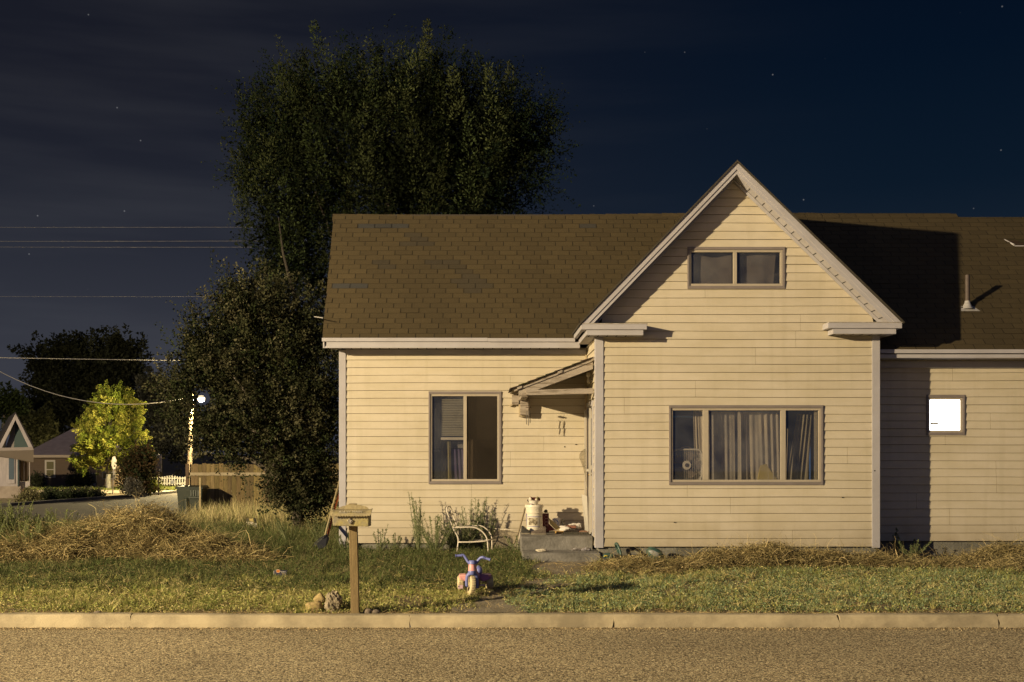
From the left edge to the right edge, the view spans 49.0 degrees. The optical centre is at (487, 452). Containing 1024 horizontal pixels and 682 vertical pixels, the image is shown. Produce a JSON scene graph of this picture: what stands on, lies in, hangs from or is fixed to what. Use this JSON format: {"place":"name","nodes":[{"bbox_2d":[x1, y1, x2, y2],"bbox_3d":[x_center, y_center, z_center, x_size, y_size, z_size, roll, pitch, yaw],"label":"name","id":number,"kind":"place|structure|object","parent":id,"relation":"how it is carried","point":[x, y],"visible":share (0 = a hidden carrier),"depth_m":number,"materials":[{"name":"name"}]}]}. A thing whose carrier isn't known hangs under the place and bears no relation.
{"place":"outdoors","nodes":[
{"label":"outdoors","id":0,"kind":"place"},
{"bbox_2d":[27,428,125,486],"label":"brown house","id":1,"kind":"structure","parent":0,"point":[50,457],"depth_m":63.75,"materials":[{"name":"beige"}]},
{"bbox_2d":[45,460,55,477],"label":"window","id":2,"kind":"structure","parent":1,"relation":"in","point":[50,465],"depth_m":63.47,"materials":[{"name":"beige"}]},
{"bbox_2d":[91,473,96,485],"bbox_3d":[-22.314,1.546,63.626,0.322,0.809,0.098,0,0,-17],"label":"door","id":3,"kind":"structure","parent":1,"relation":"in","point":[95,481],"depth_m":63.60,"materials":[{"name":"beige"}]},
{"bbox_2d":[102,472,115,479],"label":"window","id":4,"kind":"structure","parent":1,"relation":"in","point":[103,473],"depth_m":63.77,"materials":[{"name":"beige"}]},
{"bbox_2d":[0,493,178,522],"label":"side street","id":5,"kind":"structure","parent":0,"point":[80,509],"depth_m":40.16,"materials":[{"name":"grey asphalt"}]},
{"bbox_2d":[0,357,179,360],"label":"power line","id":6,"kind":"object","parent":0,"point":[88,359],"visible":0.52,"depth_m":61.99,"materials":[{"name":"silver metal"}]},
{"bbox_2d":[0,296,203,296],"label":"power line","id":7,"kind":"object","parent":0,"point":[41,296],"visible":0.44,"depth_m":70.00,"materials":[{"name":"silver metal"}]},
{"bbox_2d":[30,485,175,489],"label":"grass","id":8,"kind":"structure","parent":0,"point":[163,488],"depth_m":60.39,"materials":[{"name":"green plant"}]},
{"bbox_2d":[33,490,175,492],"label":"sidewalk","id":9,"kind":"structure","parent":0,"point":[114,491],"depth_m":55.47,"materials":[{"name":"grey concrete"}]},
{"bbox_2d":[0,455,1023,613],"bbox_3d":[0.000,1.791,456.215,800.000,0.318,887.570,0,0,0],"label":"ground","id":10,"kind":"structure","parent":0,"point":[169,469],"depth_m":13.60,"materials":[{"name":"green plant"}]},
{"bbox_2d":[0,498,10,536],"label":"weed plant","id":11,"kind":"object","parent":10,"relation":"on","point":[1,520],"visible":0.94,"depth_m":17.14,"materials":[{"name":"green plant"}]},
{"bbox_2d":[0,380,33,447],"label":"deciduous tree","id":12,"kind":"object","parent":10,"relation":"on","point":[12,401],"visible":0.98,"depth_m":77.71,"materials":[{"name":"green plant"}]},
{"bbox_2d":[0,412,33,497],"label":"white cottage","id":13,"kind":"structure","parent":10,"relation":"on","point":[16,454],"depth_m":47.98,"materials":[{"name":"paint"}]},
{"bbox_2d":[8,458,14,483],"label":"window","id":14,"kind":"structure","parent":13,"relation":"in","point":[11,462],"depth_m":47.98,"materials":[{"name":"glass"}]},
{"bbox_2d":[0,498,33,540],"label":"weed plant","id":15,"kind":"object","parent":10,"relation":"on","point":[11,517],"visible":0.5,"depth_m":17.38,"materials":[{"name":"green plant"}]},
{"bbox_2d":[0,506,49,533],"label":"weed plant","id":16,"kind":"object","parent":10,"relation":"on","point":[29,516],"visible":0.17,"depth_m":17.83,"materials":[{"name":"green plant"}]},
{"bbox_2d":[11,484,43,501],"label":"shrub","id":17,"kind":"object","parent":10,"relation":"on","point":[28,493],"visible":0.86,"depth_m":43.85,"materials":[{"name":"green plant"}]},
{"bbox_2d":[1,514,55,546],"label":"weed plant","id":18,"kind":"object","parent":10,"relation":"on","point":[38,527],"visible":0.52,"depth_m":16.91,"materials":[{"name":"green plant"}]},
{"bbox_2d":[0,391,62,447],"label":"deciduous tree","id":19,"kind":"object","parent":10,"relation":"on","point":[39,429],"visible":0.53,"depth_m":83.54,"materials":[{"name":"green plant"}]},
{"bbox_2d":[27,470,47,486],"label":"shrub","id":20,"kind":"object","parent":10,"relation":"on","point":[36,480],"visible":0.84,"depth_m":62.31,"materials":[{"name":"green plant"}]},
{"bbox_2d":[38,485,61,499],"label":"shrub","id":21,"kind":"object","parent":10,"relation":"on","point":[45,492],"visible":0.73,"depth_m":45.80,"materials":[{"name":"green plant"}]},
{"bbox_2d":[30,507,78,528],"bbox_3d":[-6.802,1.259,17.844,0.948,0.805,0.507,0,0,0],"label":"weed plant","id":22,"kind":"object","parent":10,"relation":"on","point":[50,519],"visible":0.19,"depth_m":17.77,"materials":[{"name":"green plant"}]},
{"bbox_2d":[47,485,76,499],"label":"shrub","id":23,"kind":"object","parent":10,"relation":"on","point":[64,494],"visible":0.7,"depth_m":45.82,"materials":[{"name":"green plant"}]},
{"bbox_2d":[45,526,98,537],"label":"weed plant","id":24,"kind":"object","parent":10,"relation":"on","point":[78,532],"visible":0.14,"depth_m":17.15,"materials":[{"name":"green plant"}]},
{"bbox_2d":[62,468,86,486],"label":"shrub","id":25,"kind":"object","parent":10,"relation":"on","point":[74,477],"visible":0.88,"depth_m":62.23,"materials":[{"name":"green plant"}]},
{"bbox_2d":[65,486,83,498],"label":"shrub","id":26,"kind":"object","parent":10,"relation":"on","point":[78,492],"visible":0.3,"depth_m":46.83,"materials":[{"name":"green plant"}]},
{"bbox_2d":[70,468,96,487],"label":"shrub","id":27,"kind":"object","parent":10,"relation":"on","point":[88,479],"visible":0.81,"depth_m":62.34,"materials":[{"name":"green plant"}]},
{"bbox_2d":[7,323,161,433],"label":"deciduous tree","id":28,"kind":"object","parent":10,"relation":"on","point":[80,375],"visible":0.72,"depth_m":86.64,"materials":[{"name":"green plant"}]},
{"bbox_2d":[74,485,94,497],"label":"shrub","id":29,"kind":"object","parent":10,"relation":"on","point":[85,492],"visible":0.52,"depth_m":47.34,"materials":[{"name":"green plant"}]},
{"bbox_2d":[0,490,176,506],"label":"kerb","id":30,"kind":"structure","parent":10,"relation":"on","point":[72,499],"depth_m":44.53,"materials":[{"name":"grey concrete"}]},
{"bbox_2d":[84,486,109,496],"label":"shrub","id":31,"kind":"object","parent":10,"relation":"on","point":[97,492],"visible":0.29,"depth_m":48.41,"materials":[{"name":"green plant"}]},
{"bbox_2d":[66,379,152,488],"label":"maple tree","id":32,"kind":"object","parent":10,"relation":"on","point":[102,443],"visible":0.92,"depth_m":60.15,"materials":[{"name":"green plant"}]},
{"bbox_2d":[111,456,116,493],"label":"stop sign","id":33,"kind":"object","parent":10,"relation":"on","point":[113,460],"visible":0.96,"depth_m":52.58,"materials":[{"name":"white metal"}]},
{"bbox_2d":[118,477,145,497],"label":"shrub","id":34,"kind":"object","parent":10,"relation":"on","point":[130,487],"visible":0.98,"depth_m":47.93,"materials":[{"name":"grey plant"}]},
{"bbox_2d":[113,437,164,495],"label":"shrub","id":35,"kind":"object","parent":10,"relation":"on","point":[140,458],"visible":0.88,"depth_m":49.72,"materials":[{"name":"green plant"}]},
{"bbox_2d":[0,489,292,565],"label":"weed heap","id":36,"kind":"object","parent":10,"relation":"on","point":[140,532],"visible":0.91,"depth_m":16.94,"materials":[{"name":"beige plant"}]},
{"bbox_2d":[149,475,165,492],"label":"shrub","id":37,"kind":"object","parent":10,"relation":"on","point":[156,484],"visible":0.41,"depth_m":51.90,"materials":[{"name":"green plant"}]},
{"bbox_2d":[154,454,161,494],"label":"street sign","id":38,"kind":"object","parent":10,"relation":"on","point":[159,463],"visible":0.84,"depth_m":50.72,"materials":[{"name":"beige metal"}]},
{"bbox_2d":[131,365,201,476],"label":"deciduous tree","id":39,"kind":"object","parent":10,"relation":"on","point":[164,447],"visible":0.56,"depth_m":81.29,"materials":[{"name":"green plant"}]},
{"bbox_2d":[154,475,184,484],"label":"picket fence","id":40,"kind":"object","parent":10,"relation":"on","point":[172,478],"visible":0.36,"depth_m":66.00,"materials":[{"name":"beige wood"}]},
{"bbox_2d":[175,485,208,515],"bbox_3d":[-9.025,1.479,34.348,0.854,0.941,0.792,0,0,0],"label":"wheelie bin","id":41,"kind":"object","parent":10,"relation":"on","point":[190,493],"visible":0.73,"depth_m":34.03,"materials":[{"name":"green"}]},
{"bbox_2d":[187,394,204,484],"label":"street lamp","id":42,"kind":"object","parent":10,"relation":"on","point":[200,398],"visible":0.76,"depth_m":56.38,"materials":[{"name":"brown wood"}]},
{"bbox_2d":[0,371,169,404],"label":"power line","id":43,"kind":"object","parent":42,"relation":"attached to","point":[79,399],"visible":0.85,"depth_m":59.36,"materials":[{"name":"silver metal"}]},
{"bbox_2d":[199,478,200,511],"bbox_3d":[-8.195,1.335,32.017,0.044,1.231,0.035,0,0,0],"label":"wooden stake","id":44,"kind":"object","parent":10,"relation":"on","point":[199,493],"visible":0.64,"depth_m":32.00,"materials":[{"name":"brown wood"}]},
{"bbox_2d":[137,247,340,530],"bbox_3d":[-4.941,-1.223,23.577,4.702,6.119,2.674,0,0,0],"label":"tree","id":45,"kind":"object","parent":10,"relation":"on","point":[256,413],"visible":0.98,"depth_m":23.16,"materials":[{"name":"green plant"}]},
{"bbox_2d":[246,518,256,525],"bbox_3d":[-5.272,1.565,25.120,0.296,0.213,0.260,0,0,0],"label":"open carton","id":46,"kind":"object","parent":10,"relation":"on","point":[254,520],"visible":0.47,"depth_m":24.99,"materials":[{"name":"beige cardboard"}]},
{"bbox_2d":[185,463,338,512],"bbox_3d":[-6.142,1.153,35.160,6.598,1.635,0.120,0,0,0],"label":"plank fence","id":47,"kind":"object","parent":10,"relation":"on","point":[229,487],"visible":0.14,"depth_m":35.20,"materials":[{"name":"brown wood"}]},
{"bbox_2d":[274,569,287,576],"bbox_3d":[-2.806,1.650,15.233,0.180,0.136,0.074,0,0,0],"label":"printed box","id":48,"kind":"object","parent":10,"relation":"on","point":[277,571],"visible":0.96,"depth_m":15.21,"materials":[{"name":"grey cardboard"}]},
{"bbox_2d":[275,516,304,541],"bbox_3d":[-3.565,1.417,20.307,0.538,0.525,0.412,0,0,-19],"label":"weed plant","id":49,"kind":"object","parent":10,"relation":"on","point":[282,531],"visible":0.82,"depth_m":20.23,"materials":[{"name":"green plant"}]},
{"bbox_2d":[305,600,322,611],"bbox_3d":[-1.966,1.747,12.720,0.197,0.138,0.126,0,0,0],"label":"rock","id":50,"kind":"object","parent":10,"relation":"on","point":[316,605],"visible":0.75,"depth_m":12.67,"materials":[{"name":"yellow stone"}]},
{"bbox_2d":[304,515,328,540],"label":"weed plant","id":51,"kind":"object","parent":10,"relation":"on","point":[319,533],"visible":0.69,"depth_m":19.26,"materials":[{"name":"green plant"}]},
{"bbox_2d":[313,593,324,601],"bbox_3d":[-1.924,1.677,12.860,0.138,0.143,0.105,0,0,0],"label":"rock","id":52,"kind":"object","parent":10,"relation":"on","point":[320,597],"visible":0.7,"depth_m":12.82,"materials":[{"name":"yellow stone"}]},
{"bbox_2d":[313,481,338,546],"bbox_3d":[-2.592,0.946,18.834,0.202,1.161,1.345,0,0,12],"label":"rake","id":53,"kind":"object","parent":10,"relation":"on","point":[325,534],"visible":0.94,"depth_m":18.62,"materials":[{"name":"brown metal"}]},
{"bbox_2d":[317,492,338,548],"bbox_3d":[-2.573,1.051,18.747,0.159,1.020,1.228,0,0,12],"label":"shovel","id":54,"kind":"object","parent":10,"relation":"on","point":[323,542],"visible":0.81,"depth_m":18.27,"materials":[{"name":"orange paint"}]},
{"bbox_2d":[324,590,342,611],"bbox_3d":[-1.746,1.706,12.718,0.212,0.297,0.173,0,0,0],"label":"rock","id":55,"kind":"object","parent":10,"relation":"on","point":[334,598],"visible":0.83,"depth_m":12.65,"materials":[{"name":"stone"}]},
{"bbox_2d":[334,533,348,550],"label":"weed plant","id":56,"kind":"object","parent":10,"relation":"on","point":[344,543],"visible":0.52,"depth_m":18.17,"materials":[{"name":"green plant"}]},
{"bbox_2d":[331,503,372,612],"bbox_3d":[-1.492,1.220,12.402,0.441,1.300,0.287,0,0,0],"label":"mailbox","id":57,"kind":"object","parent":10,"relation":"on","point":[353,516],"visible":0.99,"depth_m":12.46,"materials":[{"name":"brown wood"}]},
{"bbox_2d":[363,608,371,613],"bbox_3d":[-1.332,1.774,12.520,0.116,0.076,0.081,0,0,0],"label":"rock","id":58,"kind":"object","parent":10,"relation":"on","point":[367,611],"visible":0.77,"depth_m":12.49,"materials":[{"name":"grey stone"}]},
{"bbox_2d":[372,609,380,613],"bbox_3d":[-1.248,1.780,12.530,0.109,0.062,0.079,0,0,0],"label":"rock","id":59,"kind":"object","parent":10,"relation":"on","point":[375,611],"visible":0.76,"depth_m":12.50,"materials":[{"name":"grey stone"}]},
{"bbox_2d":[373,524,388,551],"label":"weed plant","id":60,"kind":"object","parent":10,"relation":"on","point":[381,544],"visible":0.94,"depth_m":18.31,"materials":[{"name":"green plant"}]},
{"bbox_2d":[201,14,585,361],"bbox_3d":[-2.554,-4.994,30.639,10.550,14.053,6.237,0,0,0],"label":"deciduous tree","id":61,"kind":"object","parent":10,"relation":"on","point":[431,167],"visible":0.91,"depth_m":30.27,"materials":[{"name":"green plant"}]},
{"bbox_2d":[387,533,402,550],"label":"weed plant","id":62,"kind":"object","parent":10,"relation":"on","point":[396,543],"visible":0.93,"depth_m":18.28,"materials":[{"name":"green plant"}]},
{"bbox_2d":[407,492,424,549],"bbox_3d":[-1.133,1.143,18.247,0.304,1.033,0.294,0,0,-29],"label":"weed plant","id":63,"kind":"object","parent":10,"relation":"on","point":[418,541],"visible":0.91,"depth_m":18.23,"materials":[{"name":"green plant"}]},
{"bbox_2d":[415,514,454,551],"bbox_3d":[-0.834,1.326,18.089,0.649,0.679,0.382,0,0,15],"label":"weed plant","id":64,"kind":"object","parent":10,"relation":"on","point":[437,543],"visible":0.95,"depth_m":18.05,"materials":[{"name":"green plant"}]},
{"bbox_2d":[436,523,480,549],"bbox_3d":[-0.503,1.392,18.424,0.750,0.526,0.456,0,0,-10],"label":"weed plant","id":65,"kind":"object","parent":10,"relation":"on","point":[452,543],"visible":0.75,"depth_m":18.35,"materials":[{"name":"green plant"}]},
{"bbox_2d":[446,506,492,551],"bbox_3d":[-0.290,1.303,18.214,0.753,0.881,0.393,0,0,0],"label":"chair frame","id":66,"kind":"object","parent":10,"relation":"on","point":[474,541],"visible":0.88,"depth_m":18.03,"materials":[{"name":"white metal"}]},
{"bbox_2d":[459,497,487,549],"bbox_3d":[-0.233,1.185,18.518,0.499,0.932,0.288,0,0,0],"label":"weed plant","id":67,"kind":"object","parent":10,"relation":"on","point":[475,520],"visible":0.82,"depth_m":18.50,"materials":[{"name":"green plant"}]},
{"bbox_2d":[478,510,497,548],"bbox_3d":[0.010,1.298,18.503,0.348,0.717,0.189,0,0,0],"label":"weed plant","id":68,"kind":"object","parent":10,"relation":"on","point":[491,531],"visible":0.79,"depth_m":18.49,"materials":[{"name":"green plant"}]},
{"bbox_2d":[488,528,520,550],"bbox_3d":[0.259,1.467,18.410,0.557,0.430,0.274,0,0,19],"label":"panel","id":69,"kind":"object","parent":10,"relation":"on","point":[504,538],"visible":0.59,"depth_m":18.45,"materials":[{"name":"white metal"}]},
{"bbox_2d":[0,495,1023,613],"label":"dry grass","id":70,"kind":"structure","parent":10,"relation":"on","point":[240,512],"depth_m":14.70,"materials":[{"name":"plant"}]},
{"bbox_2d":[504,536,519,551],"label":"weed plant","id":71,"kind":"object","parent":10,"relation":"on","point":[509,542],"visible":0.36,"depth_m":18.07,"materials":[{"name":"green plant"}]},
{"bbox_2d":[601,542,665,560],"bbox_3d":[2.215,1.518,16.977,1.002,0.320,0.294,0,0,0],"label":"string trimmer","id":72,"kind":"object","parent":10,"relation":"on","point":[653,550],"visible":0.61,"depth_m":16.90,"materials":[{"name":"grey plastic"}]},
{"bbox_2d":[571,544,711,575],"bbox_3d":[2.125,1.629,15.884,2.122,0.702,1.393,0,0,0],"label":"weed heap","id":73,"kind":"object","parent":10,"relation":"on","point":[630,563],"visible":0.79,"depth_m":15.74,"materials":[{"name":"beige plant"}]},
{"bbox_2d":[322,160,1023,561],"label":"clapboard house","id":74,"kind":"structure","parent":10,"relation":"on","point":[854,378],"depth_m":17.79,"materials":[{"name":"beige wood"}]},
{"bbox_2d":[428,391,500,483],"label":"window","id":75,"kind":"structure","parent":74,"relation":"in","point":[464,427],"depth_m":18.83,"materials":[{"name":"paint"}]},
{"bbox_2d":[513,508,525,544],"bbox_3d":[0.523,1.191,18.376,0.030,0.620,0.432,0,0,31],"label":"broom handle","id":76,"kind":"object","parent":74,"relation":"on","point":[520,525],"visible":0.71,"depth_m":18.39,"materials":[{"name":"brown wood"}]},
{"bbox_2d":[521,526,530,533],"bbox_3d":[0.617,1.238,17.980,0.157,0.132,0.106,0,0,0],"label":"shoe","id":77,"kind":"object","parent":74,"relation":"on","point":[524,530],"visible":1,"depth_m":17.94,"materials":[{"name":"grey"}]},
{"bbox_2d":[526,395,530,425],"bbox_3d":[0.663,-0.681,18.250,0.094,0.491,0.093,0,0,0],"label":"wind chime","id":78,"kind":"object","parent":74,"relation":"hanging from","point":[528,414],"visible":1,"depth_m":18.22,"materials":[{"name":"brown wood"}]},
{"bbox_2d":[525,504,542,531],"bbox_3d":[0.755,1.074,18.200,0.301,0.461,0.301,0,0,0],"label":"plastic bucket","id":79,"kind":"object","parent":74,"relation":"on","point":[533,513],"visible":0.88,"depth_m":18.09,"materials":[{"name":"white plastic"}]},
{"bbox_2d":[527,497,539,504],"bbox_3d":[0.753,0.779,18.182,0.202,0.131,0.176,0,0,-14],"label":"paper bowl","id":80,"kind":"object","parent":79,"relation":"on","point":[533,500],"visible":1,"depth_m":18.16,"materials":[{"name":"beige paper"}]},
{"bbox_2d":[531,526,545,534],"bbox_3d":[0.810,1.238,17.860,0.232,0.132,0.106,0,0,0],"label":"shoe","id":81,"kind":"object","parent":74,"relation":"on","point":[541,531],"visible":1,"depth_m":17.82,"materials":[{"name":"grey"}]},
{"bbox_2d":[542,510,548,531],"bbox_3d":[0.953,1.117,18.383,0.113,0.375,0.134,0,0,0],"label":"drink carton","id":82,"kind":"object","parent":74,"relation":"on","point":[545,519],"visible":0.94,"depth_m":18.33,"materials":[{"name":"red cardboard"}]},
{"bbox_2d":[546,518,559,530],"bbox_3d":[1.079,1.179,18.339,0.208,0.207,0.183,0,0,17],"label":"cardboard sheet","id":83,"kind":"object","parent":74,"relation":"on","point":[554,527],"visible":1,"depth_m":18.34,"materials":[{"name":"beige cardboard"}]},
{"bbox_2d":[553,518,559,527],"bbox_3d":[1.129,1.163,18.491,0.137,0.167,0.114,0,0,0],"label":"carrier bag","id":84,"kind":"object","parent":74,"relation":"on","point":[556,521],"visible":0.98,"depth_m":18.49,"materials":[{"name":"white plastic"}]},
{"bbox_2d":[559,526,570,530],"bbox_3d":[1.263,1.239,18.302,0.201,0.104,0.114,0,0,0],"label":"crumpled bag","id":85,"kind":"object","parent":74,"relation":"on","point":[564,528],"visible":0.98,"depth_m":18.27,"materials":[{"name":"white plastic"}]},
{"bbox_2d":[561,532,588,534],"bbox_3d":[1.393,1.295,17.920,0.467,0.016,0.400,0,0,0],"label":"door mat","id":86,"kind":"object","parent":74,"relation":"on","point":[576,533],"depth_m":17.84,"materials":[{"name":"brown rubber"}]},
{"bbox_2d":[570,547,590,550],"bbox_3d":[1.431,1.484,17.239,0.329,0.063,0.125,0,0,0],"label":"plastic wrapper","id":87,"kind":"object","parent":74,"relation":"on","point":[582,549],"visible":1,"depth_m":17.20,"materials":[{"name":"white plastic"}]},
{"bbox_2d":[581,408,590,533],"bbox_3d":[1.579,0.295,18.032,0.095,1.980,0.905,0,0,0],"label":"screen door","id":88,"kind":"structure","parent":74,"relation":"in","point":[584,498],"depth_m":18.21,"materials":[{"name":"silver metal"}]},
{"bbox_2d":[586,400,593,535],"bbox_3d":[1.642,0.245,18.050,0.110,2.120,1.020,0,0,0],"label":"door","id":89,"kind":"structure","parent":74,"relation":"in","point":[590,404],"depth_m":17.97,"materials":[{"name":"paint"}]},
{"bbox_2d":[673,446,701,479],"bbox_3d":[3.079,0.178,17.361,0.477,0.545,0.145,0,0,0],"label":"box fan","id":90,"kind":"object","parent":74,"relation":"in","point":[688,463],"visible":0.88,"depth_m":17.32,"materials":[{"name":"plastic"}]},
{"bbox_2d":[687,247,784,288],"bbox_3d":[3.800,-2.823,17.585,1.967,1.093,0.830,0,0,0],"label":"window","id":91,"kind":"structure","parent":74,"relation":"in","point":[707,267],"depth_m":17.30,"materials":[{"name":"glass"}]},
{"bbox_2d":[669,405,822,484],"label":"window","id":92,"kind":"structure","parent":74,"relation":"in","point":[734,441],"depth_m":17.36,"materials":[{"name":"paint"}]},
{"bbox_2d":[757,464,776,479],"bbox_3d":[4.328,0.317,17.345,0.345,0.280,0.030,0,0,0],"label":"paper bag","id":93,"kind":"object","parent":74,"relation":"in","point":[765,472],"visible":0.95,"depth_m":17.33,"materials":[{"name":"brown paper"}]},
{"bbox_2d":[926,395,964,434],"bbox_3d":[7.248,-0.593,17.800,0.610,0.641,0.060,0,0,0],"label":"window","id":94,"kind":"structure","parent":74,"relation":"in","point":[945,414],"depth_m":17.81,"materials":[{"name":"glass"}]},
{"bbox_2d":[662,532,914,569],"bbox_3d":[4.425,1.526,16.498,4.009,0.822,1.637,0,0,0],"label":"weed heap","id":95,"kind":"object","parent":10,"relation":"on","point":[759,555],"visible":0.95,"depth_m":16.31,"materials":[{"name":"beige plant"}]},
{"bbox_2d":[892,528,900,556],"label":"weed plant","id":96,"kind":"object","parent":10,"relation":"on","point":[897,542],"visible":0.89,"depth_m":17.55,"materials":[{"name":"green plant"}]},
{"bbox_2d":[892,539,931,558],"bbox_3d":[6.585,1.497,17.451,0.700,0.317,0.316,0,0,-19],"label":"weed plant","id":97,"kind":"object","parent":10,"relation":"on","point":[914,550],"visible":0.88,"depth_m":17.43,"materials":[{"name":"green plant"}]},
{"bbox_2d":[890,530,1023,573],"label":"weed heap","id":98,"kind":"object","parent":10,"relation":"on","point":[1001,553],"visible":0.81,"depth_m":16.44,"materials":[{"name":"beige plant"}]},
{"bbox_2d":[0,628,1023,681],"bbox_3d":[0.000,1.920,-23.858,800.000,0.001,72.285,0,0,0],"label":"road","id":99,"kind":"structure","parent":0,"point":[493,655],"depth_m":10.62,"materials":[{"name":"grey asphalt"}]},
{"bbox_2d":[0,609,1023,634],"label":"gravel","id":100,"kind":"structure","parent":0,"point":[477,628],"depth_m":12.22,"materials":[{"name":"stone"}]},
{"bbox_2d":[0,0,1023,626],"label":"sky","id":101,"kind":"structure","parent":0,"point":[110,212],"materials":[{"name":"blue"}]},
{"bbox_2d":[452,562,598,612],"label":"path","id":102,"kind":"structure","parent":0,"point":[482,606],"depth_m":13.87,"materials":[{"name":"grey concrete"}]},
{"bbox_2d":[455,554,493,595],"bbox_3d":[-0.161,1.492,13.795,0.468,0.519,0.553,0,0,0],"label":"toy tricycle","id":103,"kind":"object","parent":102,"relation":"on","point":[474,575],"visible":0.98,"depth_m":13.65,"materials":[{"name":"blue plastic"}]},
{"bbox_2d":[536,549,547,551],"bbox_3d":[0.828,1.492,17.129,0.196,0.053,0.088,0,0,0],"label":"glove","id":104,"kind":"object","parent":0,"point":[540,550],"visible":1,"depth_m":17.10,"materials":[{"name":"white fabric"}]},
{"label":"ground","id":105,"kind":"structure","parent":0,"visible":0},
{"bbox_2d":[0,612,1023,627],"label":"kerb","id":106,"kind":"structure","parent":105,"relation":"on","point":[501,620],"depth_m":12.29,"materials":[{"name":"concrete"}]}
]}

